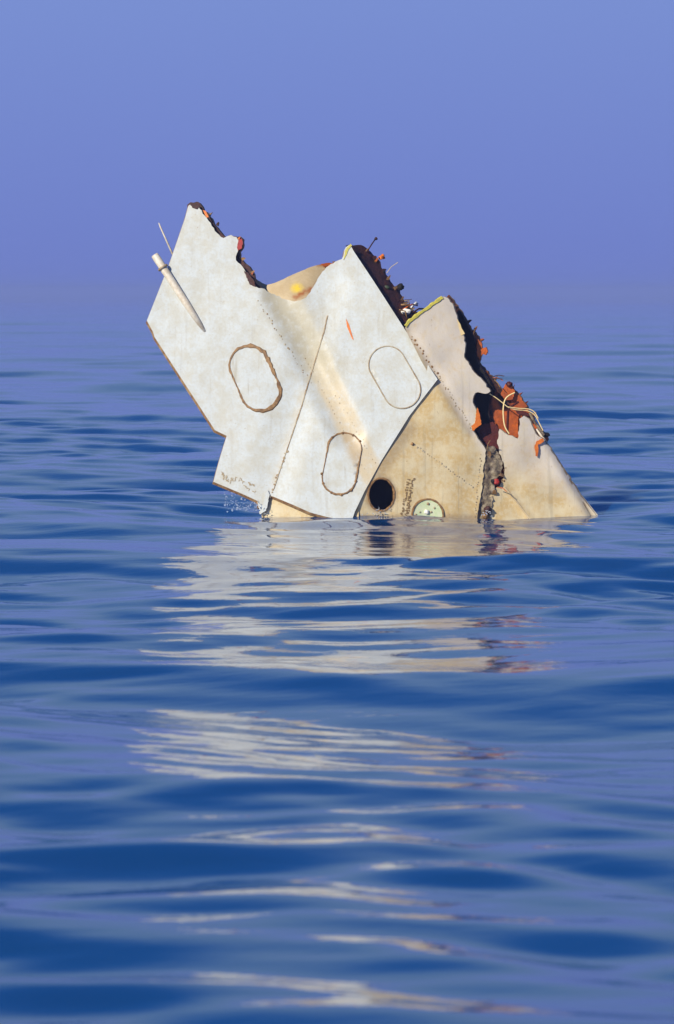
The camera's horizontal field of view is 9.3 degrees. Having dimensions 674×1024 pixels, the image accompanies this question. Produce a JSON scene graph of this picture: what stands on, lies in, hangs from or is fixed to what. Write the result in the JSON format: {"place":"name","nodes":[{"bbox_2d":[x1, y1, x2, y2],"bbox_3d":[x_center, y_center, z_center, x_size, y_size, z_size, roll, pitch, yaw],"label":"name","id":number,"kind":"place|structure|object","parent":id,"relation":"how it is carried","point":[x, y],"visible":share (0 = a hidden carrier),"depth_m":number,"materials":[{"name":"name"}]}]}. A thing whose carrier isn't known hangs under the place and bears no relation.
{"place":"outdoors","nodes":[
{"label":"outdoors","id":0,"kind":"place"},
{"bbox_2d":[0,296,673,1023],"bbox_3d":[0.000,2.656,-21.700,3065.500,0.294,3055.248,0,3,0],"label":"water","id":1,"kind":"structure","parent":0,"point":[256,766],"depth_m":15.46,"materials":[{"name":"blue liquid"}]},
{"bbox_2d":[224,491,491,516],"bbox_3d":[0.143,-0.063,28.109,1.810,0.179,0.359,0,3,0],"label":"water splash","id":2,"kind":"object","parent":1,"relation":"on","point":[242,499],"visible":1,"depth_m":28.03,"materials":[{"name":"white liquid"}]},
{"bbox_2d":[146,202,597,519],"bbox_3d":[0.346,-0.877,28.312,3.294,2.475,0.838,0,3,0],"label":"aircraft wreckage","id":3,"kind":"object","parent":1,"relation":"in","point":[351,383],"visible":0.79,"depth_m":28.17,"materials":[{"name":"white paint"}]},
{"bbox_2d":[0,0,673,295],"label":"sky","id":4,"kind":"structure","parent":0,"point":[486,147],"materials":[{"name":"blue"}]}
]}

